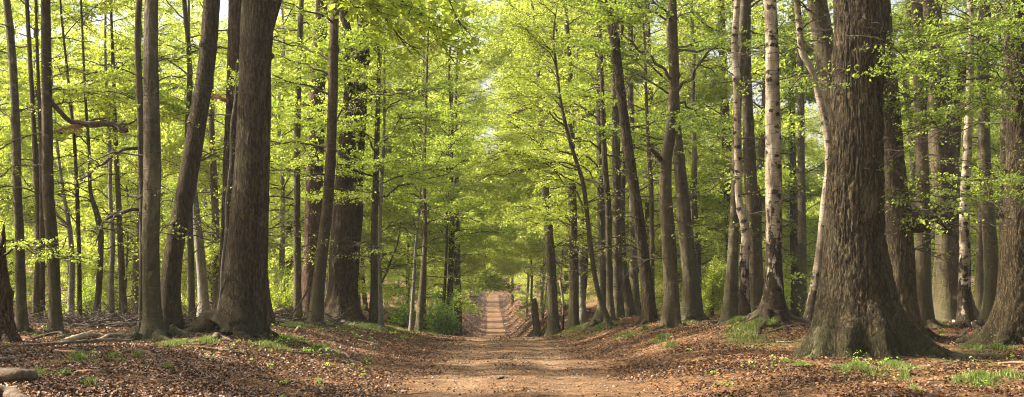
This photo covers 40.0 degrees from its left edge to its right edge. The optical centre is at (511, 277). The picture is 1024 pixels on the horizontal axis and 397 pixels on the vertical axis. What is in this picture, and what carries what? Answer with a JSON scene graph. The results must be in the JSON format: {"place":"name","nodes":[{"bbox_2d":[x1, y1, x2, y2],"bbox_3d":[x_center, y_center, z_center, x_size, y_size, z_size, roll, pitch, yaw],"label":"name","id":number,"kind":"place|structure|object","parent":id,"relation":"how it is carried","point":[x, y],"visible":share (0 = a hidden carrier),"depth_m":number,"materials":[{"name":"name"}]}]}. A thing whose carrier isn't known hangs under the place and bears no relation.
{"place":"outdoors","nodes":[
{"label":"outdoors","id":0,"kind":"place"},
{"bbox_2d":[0,0,1003,210],"label":"sky","id":1,"kind":"structure","parent":0,"point":[223,3],"materials":[{"name":"white"}]},
{"bbox_2d":[0,249,1023,396],"bbox_3d":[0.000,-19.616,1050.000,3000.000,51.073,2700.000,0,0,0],"label":"ground","id":2,"kind":"structure","parent":0,"point":[495,326],"depth_m":24.88,"materials":[{"name":"soil"}]},
{"bbox_2d":[0,367,37,382],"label":"fallen log","id":3,"kind":"object","parent":2,"relation":"on","point":[7,375],"visible":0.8,"depth_m":15.36,"materials":[{"name":"wood"}]},
{"bbox_2d":[0,0,40,332],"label":"beech tree","id":4,"kind":"object","parent":2,"relation":"on","point":[21,319],"visible":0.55,"depth_m":29.91,"materials":[{"name":"brown plant"}]},
{"bbox_2d":[0,0,80,310],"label":"beech tree","id":5,"kind":"object","parent":2,"relation":"on","point":[9,148],"visible":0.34,"depth_m":52.59,"materials":[{"name":"green plant"}]},
{"bbox_2d":[0,224,101,343],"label":"tree","id":6,"kind":"object","parent":2,"relation":"on","point":[8,332],"visible":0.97,"depth_m":23.90,"materials":[{"name":"plant"}]},
{"bbox_2d":[0,0,107,303],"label":"beech tree","id":7,"kind":"object","parent":2,"relation":"on","point":[29,281],"visible":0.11,"depth_m":64.56,"materials":[{"name":"green plant"}]},
{"bbox_2d":[0,0,136,325],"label":"beech tree","id":8,"kind":"object","parent":2,"relation":"on","point":[38,296],"visible":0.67,"depth_m":34.03,"materials":[{"name":"brown plant"}]},
{"bbox_2d":[0,0,139,335],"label":"beech tree","id":9,"kind":"object","parent":2,"relation":"on","point":[55,315],"visible":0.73,"depth_m":27.98,"materials":[{"name":"brown plant"}]},
{"bbox_2d":[47,269,104,316],"bbox_3d":[-13.586,0.583,44.026,1.473,1.755,2.236,0,0,-36],"label":"green shrub","id":10,"kind":"object","parent":2,"relation":"on","point":[87,295],"visible":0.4,"depth_m":43.70,"materials":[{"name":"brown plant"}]},
{"bbox_2d":[0,0,160,268],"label":"beech tree","id":11,"kind":"object","parent":2,"relation":"on","point":[76,51],"visible":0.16,"depth_m":56.00,"materials":[{"name":"green plant"}]},
{"bbox_2d":[14,0,171,323],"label":"beech tree","id":12,"kind":"object","parent":2,"relation":"on","point":[61,20],"visible":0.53,"depth_m":36.60,"materials":[{"name":"green plant"}]},
{"bbox_2d":[0,0,185,318],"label":"beech tree","id":13,"kind":"object","parent":2,"relation":"on","point":[21,69],"visible":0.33,"depth_m":38.26,"materials":[{"name":"green plant"}]},
{"bbox_2d":[0,0,210,318],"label":"beech tree","id":14,"kind":"object","parent":2,"relation":"on","point":[96,212],"visible":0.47,"depth_m":36.48,"materials":[{"name":"green plant"}]},
{"bbox_2d":[61,172,169,312],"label":"beech tree","id":15,"kind":"object","parent":2,"relation":"on","point":[127,190],"visible":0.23,"depth_m":53.14,"materials":[{"name":"green plant"}]},
{"bbox_2d":[51,2,184,315],"bbox_3d":[-10.924,-5.977,39.059,4.475,14.697,4.061,0,0,29],"label":"beech tree","id":16,"kind":"object","parent":2,"relation":"on","point":[119,237],"visible":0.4,"depth_m":38.02,"materials":[{"name":"green plant"}]},
{"bbox_2d":[62,0,183,317],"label":"beech tree","id":17,"kind":"object","parent":2,"relation":"on","point":[131,60],"visible":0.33,"depth_m":37.95,"materials":[{"name":"green plant"}]},
{"bbox_2d":[25,0,223,315],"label":"beech tree","id":18,"kind":"object","parent":2,"relation":"on","point":[171,139],"visible":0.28,"depth_m":50.01,"materials":[{"name":"green plant"}]},
{"bbox_2d":[51,0,210,340],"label":"beech tree","id":19,"kind":"object","parent":2,"relation":"on","point":[152,323],"visible":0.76,"depth_m":25.78,"materials":[{"name":"brown plant"}]},
{"bbox_2d":[69,0,194,328],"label":"beech tree","id":20,"kind":"object","parent":2,"relation":"on","point":[138,67],"visible":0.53,"depth_m":31.86,"materials":[{"name":"brown plant"}]},
{"bbox_2d":[90,6,209,287],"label":"beech tree","id":21,"kind":"object","parent":2,"relation":"on","point":[135,143],"visible":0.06,"depth_m":66.62,"materials":[{"name":"green plant"}]},
{"bbox_2d":[93,0,222,278],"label":"beech tree","id":22,"kind":"object","parent":2,"relation":"on","point":[132,34],"visible":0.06,"depth_m":76.11,"materials":[{"name":"green plant"}]},
{"bbox_2d":[121,0,236,330],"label":"beech tree","id":23,"kind":"object","parent":2,"relation":"on","point":[171,272],"visible":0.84,"depth_m":30.92,"materials":[{"name":"brown plant"}]},
{"bbox_2d":[84,0,281,323],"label":"beech tree","id":24,"kind":"object","parent":2,"relation":"on","point":[128,42],"visible":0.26,"depth_m":38.00,"materials":[{"name":"green plant"}]},
{"bbox_2d":[94,0,275,316],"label":"beech tree","id":25,"kind":"object","parent":2,"relation":"on","point":[202,284],"visible":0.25,"depth_m":40.98,"materials":[{"name":"green plant"}]},
{"bbox_2d":[14,280,370,330],"bbox_3d":[-7.768,0.738,35.108,10.679,1.348,8.738,0,0,-27],"label":"brushwood","id":26,"kind":"object","parent":2,"relation":"on","point":[119,319],"visible":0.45,"depth_m":33.16,"materials":[{"name":"brown plant"}]},
{"bbox_2d":[160,0,227,298],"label":"beech tree","id":27,"kind":"object","parent":2,"relation":"on","point":[198,13],"visible":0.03,"depth_m":69.26,"materials":[{"name":"green plant"}]},
{"bbox_2d":[117,114,292,303],"bbox_3d":[-11.108,-1.998,51.411,5.124,8.477,5.613,0,0,32],"label":"beech tree","id":28,"kind":"object","parent":2,"relation":"on","point":[219,181],"visible":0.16,"depth_m":50.59,"materials":[{"name":"green plant"}]},
{"bbox_2d":[162,19,273,308],"bbox_3d":[-10.734,-8.132,50.671,3.597,19.777,3.671,0,0,34],"label":"beech tree","id":29,"kind":"object","parent":2,"relation":"on","point":[210,129],"visible":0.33,"depth_m":49.84,"materials":[{"name":"green plant"}]},
{"bbox_2d":[162,0,319,302],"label":"oak tree","id":30,"kind":"object","parent":2,"relation":"on","point":[233,29],"visible":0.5,"depth_m":37.82,"materials":[{"name":"brown plant"}]},
{"bbox_2d":[182,0,309,345],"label":"oak tree","id":31,"kind":"object","parent":2,"relation":"on","point":[241,310],"visible":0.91,"depth_m":26.87,"materials":[{"name":"brown plant"}]},
{"bbox_2d":[215,24,314,328],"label":"oak tree","id":32,"kind":"object","parent":2,"relation":"on","point":[270,318],"visible":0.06,"depth_m":32.87,"materials":[{"name":"green plant"}]},
{"bbox_2d":[182,0,376,300],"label":"beech tree","id":33,"kind":"object","parent":2,"relation":"on","point":[288,241],"visible":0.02,"depth_m":61.20,"materials":[{"name":"green plant"}]},
{"bbox_2d":[268,262,293,318],"bbox_3d":[-7.489,0.496,46.035,1.323,2.001,1.868,0,0,38],"label":"green shrub","id":34,"kind":"object","parent":2,"relation":"on","point":[286,298],"visible":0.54,"depth_m":45.83,"materials":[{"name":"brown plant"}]},
{"bbox_2d":[203,0,369,316],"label":"beech tree","id":35,"kind":"object","parent":2,"relation":"on","point":[282,271],"visible":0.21,"depth_m":52.28,"materials":[{"name":"green plant"}]},
{"bbox_2d":[225,0,381,316],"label":"oak tree","id":36,"kind":"object","parent":2,"relation":"on","point":[313,223],"visible":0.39,"depth_m":44.81,"materials":[{"name":"green plant"}]},
{"bbox_2d":[268,0,370,319],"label":"beech tree","id":37,"kind":"object","parent":2,"relation":"on","point":[296,243],"visible":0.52,"depth_m":41.88,"materials":[{"name":"green plant"}]},
{"bbox_2d":[220,0,438,327],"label":"beech tree","id":38,"kind":"object","parent":2,"relation":"on","point":[319,278],"visible":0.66,"depth_m":35.74,"materials":[{"name":"brown plant"}]},
{"bbox_2d":[205,0,466,293],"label":"beech tree","id":39,"kind":"object","parent":2,"relation":"on","point":[396,73],"visible":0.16,"depth_m":56.95,"materials":[{"name":"green plant"}]},
{"bbox_2d":[270,0,435,323],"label":"oak tree","id":40,"kind":"object","parent":2,"relation":"on","point":[343,273],"visible":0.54,"depth_m":41.66,"materials":[{"name":"green plant"}]},
{"bbox_2d":[292,0,429,304],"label":"beech tree","id":41,"kind":"object","parent":2,"relation":"on","point":[367,235],"visible":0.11,"depth_m":60.27,"materials":[{"name":"green plant"}]},
{"bbox_2d":[269,1,469,310],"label":"beech tree","id":42,"kind":"object","parent":2,"relation":"on","point":[364,299],"visible":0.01,"depth_m":71.67,"materials":[{"name":"green plant"}]},
{"bbox_2d":[298,0,465,327],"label":"beech tree","id":43,"kind":"object","parent":2,"relation":"on","point":[363,163],"visible":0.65,"depth_m":41.17,"materials":[{"name":"green plant"}]},
{"bbox_2d":[276,0,491,323],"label":"beech tree","id":44,"kind":"object","parent":2,"relation":"on","point":[376,118],"visible":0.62,"depth_m":41.17,"materials":[{"name":"green plant"}]},
{"bbox_2d":[307,0,488,101],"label":"beech tree","id":45,"kind":"object","parent":2,"relation":"on","point":[396,7],"visible":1,"depth_m":12.85,"materials":[{"name":"green plant"}]},
{"bbox_2d":[384,286,417,327],"bbox_3d":[-4.036,1.086,49.873,1.448,1.546,1.225,0,0,0],"label":"green shrub","id":46,"kind":"object","parent":2,"relation":"on","point":[402,321],"visible":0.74,"depth_m":49.85,"materials":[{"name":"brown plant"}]},
{"bbox_2d":[366,229,435,310],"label":"sapling","id":47,"kind":"object","parent":2,"relation":"on","point":[388,298],"visible":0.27,"depth_m":68.24,"materials":[{"name":"plant"}]},
{"bbox_2d":[360,5,488,328],"bbox_3d":[-4.171,-5.206,63.881,6.446,15.855,5.635,0,0,-1],"label":"beech tree","id":48,"kind":"object","parent":2,"relation":"on","point":[441,243],"visible":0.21,"depth_m":63.90,"materials":[{"name":"green plant"}]},
{"bbox_2d":[365,84,493,332],"bbox_3d":[-3.033,-2.214,45.828,4.488,8.302,3.774,0,0,-23],"label":"beech tree","id":49,"kind":"object","parent":2,"relation":"on","point":[407,139],"visible":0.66,"depth_m":45.73,"materials":[{"name":"green plant"}]},
{"bbox_2d":[363,4,497,330],"bbox_3d":[-3.294,-5.379,47.624,5.780,14.725,5.628,0,0,0],"label":"beech tree","id":50,"kind":"object","parent":2,"relation":"on","point":[420,303],"visible":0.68,"depth_m":47.02,"materials":[{"name":"green plant"}]},
{"bbox_2d":[423,285,464,334],"bbox_3d":[-2.703,1.331,53.929,1.813,2.108,1.840,0,0,0],"label":"green shrub","id":51,"kind":"object","parent":2,"relation":"on","point":[441,323],"visible":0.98,"depth_m":53.74,"materials":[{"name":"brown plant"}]},
{"bbox_2d":[399,0,504,335],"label":"beech tree","id":52,"kind":"object","parent":2,"relation":"on","point":[450,283],"visible":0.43,"depth_m":61.96,"materials":[{"name":"green plant"}]},
{"bbox_2d":[382,0,527,267],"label":"beech tree","id":53,"kind":"object","parent":2,"relation":"on","point":[485,67],"visible":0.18,"depth_m":94.26,"materials":[{"name":"green plant"}]},
{"bbox_2d":[390,64,523,299],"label":"beech tree","id":54,"kind":"object","parent":2,"relation":"on","point":[484,281],"visible":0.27,"depth_m":81.75,"materials":[{"name":"green plant"}]},
{"bbox_2d":[417,12,496,335],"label":"beech tree","id":55,"kind":"object","parent":2,"relation":"on","point":[483,253],"visible":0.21,"depth_m":74.93,"materials":[{"name":"green plant"}]},
{"bbox_2d":[404,57,519,280],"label":"beech tree","id":56,"kind":"object","parent":2,"relation":"on","point":[496,259],"visible":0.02,"depth_m":122.95,"materials":[{"name":"green plant"}]},
{"bbox_2d":[396,95,536,315],"bbox_3d":[-2.405,-2.398,57.772,6.380,10.022,4.466,0,0,44],"label":"beech tree","id":57,"kind":"object","parent":2,"relation":"on","point":[475,236],"visible":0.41,"depth_m":57.56,"materials":[{"name":"green plant"}]},
{"bbox_2d":[361,282,659,336],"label":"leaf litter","id":58,"kind":"object","parent":2,"relation":"on","point":[507,331],"visible":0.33,"depth_m":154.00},
{"bbox_2d":[475,73,545,318],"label":"beech tree","id":59,"kind":"object","parent":2,"relation":"on","point":[514,267],"visible":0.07,"depth_m":127.15,"materials":[{"name":"green plant"}]},
{"bbox_2d":[0,315,1023,396],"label":"leaf litter","id":60,"kind":"object","parent":2,"relation":"on","point":[43,385],"visible":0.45,"depth_m":21.60,"materials":[{"name":"plant"}]},
{"bbox_2d":[279,330,748,396],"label":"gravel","id":61,"kind":"structure","parent":2,"relation":"on","point":[517,369],"depth_m":26.34,"materials":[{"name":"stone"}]},
{"bbox_2d":[7,315,1023,396],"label":"seedlings","id":62,"kind":"object","parent":2,"relation":"on","point":[369,362],"visible":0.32,"depth_m":24.72,"materials":[{"name":"green plant"}]},
{"bbox_2d":[469,0,597,261],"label":"beech tree","id":63,"kind":"object","parent":2,"relation":"on","point":[532,243],"visible":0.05,"depth_m":94.59,"materials":[{"name":"green plant"}]},
{"bbox_2d":[457,0,632,332],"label":"beech tree","id":64,"kind":"object","parent":2,"relation":"on","point":[526,31],"visible":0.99,"depth_m":38.90,"materials":[{"name":"green plant"}]},
{"bbox_2d":[438,0,664,288],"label":"beech tree","id":65,"kind":"object","parent":2,"relation":"on","point":[503,48],"visible":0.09,"depth_m":66.16,"materials":[{"name":"green plant"}]},
{"bbox_2d":[484,0,628,335],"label":"beech tree","id":66,"kind":"object","parent":2,"relation":"on","point":[553,325],"visible":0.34,"depth_m":49.86,"materials":[{"name":"green plant"}]},
{"bbox_2d":[465,1,654,309],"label":"beech tree","id":67,"kind":"object","parent":2,"relation":"on","point":[514,237],"visible":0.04,"depth_m":83.19,"materials":[{"name":"green plant"}]},
{"bbox_2d":[493,0,640,330],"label":"beech tree","id":68,"kind":"object","parent":2,"relation":"on","point":[521,210],"visible":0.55,"depth_m":47.81,"materials":[{"name":"green plant"}]},
{"bbox_2d":[534,119,612,330],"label":"tree","id":69,"kind":"object","parent":2,"relation":"on","point":[579,215],"visible":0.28,"depth_m":51.59,"materials":[{"name":"green plant"}]},
{"bbox_2d":[519,0,637,330],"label":"beech tree","id":70,"kind":"object","parent":2,"relation":"on","point":[597,318],"visible":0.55,"depth_m":43.86,"materials":[{"name":"green plant"}]},
{"bbox_2d":[506,1,652,322],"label":"beech tree","id":71,"kind":"object","parent":2,"relation":"on","point":[603,155],"visible":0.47,"depth_m":42.04,"materials":[{"name":"green plant"}]},
{"bbox_2d":[512,1,655,323],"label":"beech tree","id":72,"kind":"object","parent":2,"relation":"on","point":[582,310],"visible":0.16,"depth_m":51.85,"materials":[{"name":"green plant"}]},
{"bbox_2d":[464,0,712,278],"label":"beech tree","id":73,"kind":"object","parent":2,"relation":"on","point":[516,185],"visible":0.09,"depth_m":60.77,"materials":[{"name":"green plant"}]},
{"bbox_2d":[479,24,701,298],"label":"beech tree","id":74,"kind":"object","parent":2,"relation":"on","point":[521,147],"depth_m":72.70,"materials":[{"name":"green plant"}]},
{"bbox_2d":[532,6,707,316],"bbox_3d":[3.486,-7.919,46.130,4.394,18.793,5.092,0,0,-32],"label":"beech tree","id":75,"kind":"object","parent":2,"relation":"on","point":[629,308],"visible":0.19,"depth_m":44.99,"materials":[{"name":"green plant"}]},
{"bbox_2d":[544,1,700,318],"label":"beech tree","id":76,"kind":"object","parent":2,"relation":"on","point":[617,271],"visible":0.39,"depth_m":42.64,"materials":[{"name":"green plant"}]},
{"bbox_2d":[575,0,683,328],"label":"beech tree","id":77,"kind":"object","parent":2,"relation":"on","point":[649,314],"visible":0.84,"depth_m":35.74,"materials":[{"name":"brown plant"}]},
{"bbox_2d":[547,0,722,315],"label":"beech tree","id":78,"kind":"object","parent":2,"relation":"on","point":[634,280],"visible":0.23,"depth_m":47.03,"materials":[{"name":"green plant"}]},
{"bbox_2d":[541,0,732,294],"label":"beech tree","id":79,"kind":"object","parent":2,"relation":"on","point":[708,96],"visible":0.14,"depth_m":51.85,"materials":[{"name":"green plant"}]},
{"bbox_2d":[546,0,729,320],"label":"beech tree","id":80,"kind":"object","parent":2,"relation":"on","point":[691,307],"visible":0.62,"depth_m":36.71,"materials":[{"name":"green plant"}]},
{"bbox_2d":[549,0,732,318],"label":"beech tree","id":81,"kind":"object","parent":2,"relation":"on","point":[612,103],"visible":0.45,"depth_m":41.15,"materials":[{"name":"green plant"}]},
{"bbox_2d":[635,0,738,291],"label":"beech tree","id":82,"kind":"object","parent":2,"relation":"on","point":[693,159],"visible":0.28,"depth_m":49.91,"materials":[{"name":"green plant"}]},
{"bbox_2d":[654,175,738,305],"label":"tree","id":83,"kind":"object","parent":2,"relation":"on","point":[711,216],"visible":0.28,"depth_m":49.56,"materials":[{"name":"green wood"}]},
{"bbox_2d":[610,0,795,331],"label":"beech tree","id":84,"kind":"object","parent":2,"relation":"on","point":[671,315],"visible":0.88,"depth_m":33.83,"materials":[{"name":"brown plant"}]},
{"bbox_2d":[700,243,726,317],"bbox_3d":[6.561,0.116,45.867,1.300,2.527,1.427,0,0,41],"label":"green shrub","id":85,"kind":"object","parent":2,"relation":"on","point":[714,296],"visible":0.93,"depth_m":45.75,"materials":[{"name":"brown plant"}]},
{"bbox_2d":[611,0,823,301],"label":"beech tree","id":86,"kind":"object","parent":2,"relation":"on","point":[719,157],"visible":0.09,"depth_m":52.87,"materials":[{"name":"green plant"}]},
{"bbox_2d":[657,0,815,312],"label":"beech tree","id":87,"kind":"object","parent":2,"relation":"on","point":[756,282],"visible":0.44,"depth_m":35.94,"materials":[{"name":"brown plant"}]},
{"bbox_2d":[654,0,832,310],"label":"beech tree","id":88,"kind":"object","parent":2,"relation":"on","point":[761,181],"visible":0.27,"depth_m":50.68,"materials":[{"name":"green plant"}]},
{"bbox_2d":[691,0,804,324],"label":"beech tree","id":89,"kind":"object","parent":2,"relation":"on","point":[729,307],"visible":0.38,"depth_m":33.00,"materials":[{"name":"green plant"}]},
{"bbox_2d":[698,0,810,334],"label":"birch tree","id":90,"kind":"object","parent":2,"relation":"on","point":[772,304],"visible":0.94,"depth_m":28.71,"materials":[{"name":"white plant"}]},
{"bbox_2d":[702,0,814,316],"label":"birch tree","id":91,"kind":"object","parent":2,"relation":"on","point":[744,307],"visible":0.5,"depth_m":30.84,"materials":[{"name":"white plant"}]},
{"bbox_2d":[722,6,833,265],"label":"beech tree","id":92,"kind":"object","parent":2,"relation":"on","point":[812,140],"visible":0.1,"depth_m":82.14,"materials":[{"name":"green plant"}]},
{"bbox_2d":[730,0,832,321],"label":"birch tree","id":93,"kind":"object","parent":2,"relation":"on","point":[814,282],"visible":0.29,"depth_m":29.53,"materials":[{"name":"white plant"}]},
{"bbox_2d":[743,1,822,317],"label":"beech tree","id":94,"kind":"object","parent":2,"relation":"on","point":[801,176],"visible":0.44,"depth_m":49.86,"materials":[{"name":"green plant"}]},
{"bbox_2d":[742,0,832,310],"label":"beech tree","id":95,"kind":"object","parent":2,"relation":"on","point":[794,248],"visible":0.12,"depth_m":51.87,"materials":[{"name":"green plant"}]},
{"bbox_2d":[751,0,904,221],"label":"beech tree","id":96,"kind":"object","parent":2,"relation":"on","point":[815,11],"visible":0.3,"depth_m":39.91,"materials":[{"name":"green plant"}]},
{"bbox_2d":[796,0,978,343],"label":"oak tree","id":97,"kind":"object","parent":2,"relation":"on","point":[901,250],"visible":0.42,"depth_m":27.92,"materials":[{"name":"brown plant"}]},
{"bbox_2d":[790,0,1004,360],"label":"oak tree","id":98,"kind":"object","parent":2,"relation":"on","point":[858,307],"visible":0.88,"depth_m":23.45,"materials":[{"name":"brown plant"}]},
{"bbox_2d":[812,0,999,279],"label":"beech tree","id":99,"kind":"object","parent":2,"relation":"on","point":[906,6],"visible":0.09,"depth_m":60.27,"materials":[{"name":"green plant"}]},
{"bbox_2d":[804,0,1023,347],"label":"oak tree","id":100,"kind":"object","parent":2,"relation":"on","point":[1004,324],"visible":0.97,"depth_m":24.97,"materials":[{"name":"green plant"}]},
{"bbox_2d":[892,0,970,327],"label":"beech tree","id":101,"kind":"object","parent":2,"relation":"on","point":[924,282],"visible":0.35,"depth_m":33.74,"materials":[{"name":"brown plant"}]},
{"bbox_2d":[892,0,1008,321],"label":"beech tree","id":102,"kind":"object","parent":2,"relation":"on","point":[945,286],"visible":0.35,"depth_m":37.68,"materials":[{"name":"brown plant"}]},
{"bbox_2d":[898,0,1008,251],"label":"beech tree","id":103,"kind":"object","parent":2,"relation":"on","point":[1002,134],"visible":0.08,"depth_m":40.11,"materials":[{"name":"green plant"}]},
{"bbox_2d":[904,4,1003,311],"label":"beech tree","id":104,"kind":"object","parent":2,"relation":"on","point":[979,275],"visible":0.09,"depth_m":45.97,"materials":[{"name":"brown plant"}]},
{"bbox_2d":[908,0,1004,329],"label":"birch tree","id":105,"kind":"object","parent":2,"relation":"on","point":[965,316],"visible":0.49,"depth_m":31.97,"materials":[{"name":"white plant"}]},
{"bbox_2d":[930,0,1003,275],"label":"beech tree","id":106,"kind":"object","parent":2,"relation":"on","point":[993,143],"visible":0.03,"depth_m":59.84,"materials":[{"name":"green plant"}]},
{"bbox_2d":[928,0,1008,323],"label":"beech tree","id":107,"kind":"object","parent":2,"relation":"on","point":[990,245],"visible":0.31,"depth_m":32.91,"materials":[{"name":"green plant"}]},
{"bbox_2d":[3,318,1023,396],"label":"fallen twigs","id":108,"kind":"object","parent":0,"point":[540,377],"depth_m":22.53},
{"bbox_2d":[33,315,1023,389],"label":"grass","id":109,"kind":"structure","parent":0,"point":[981,374],"depth_m":23.70,"materials":[{"name":"plant"}]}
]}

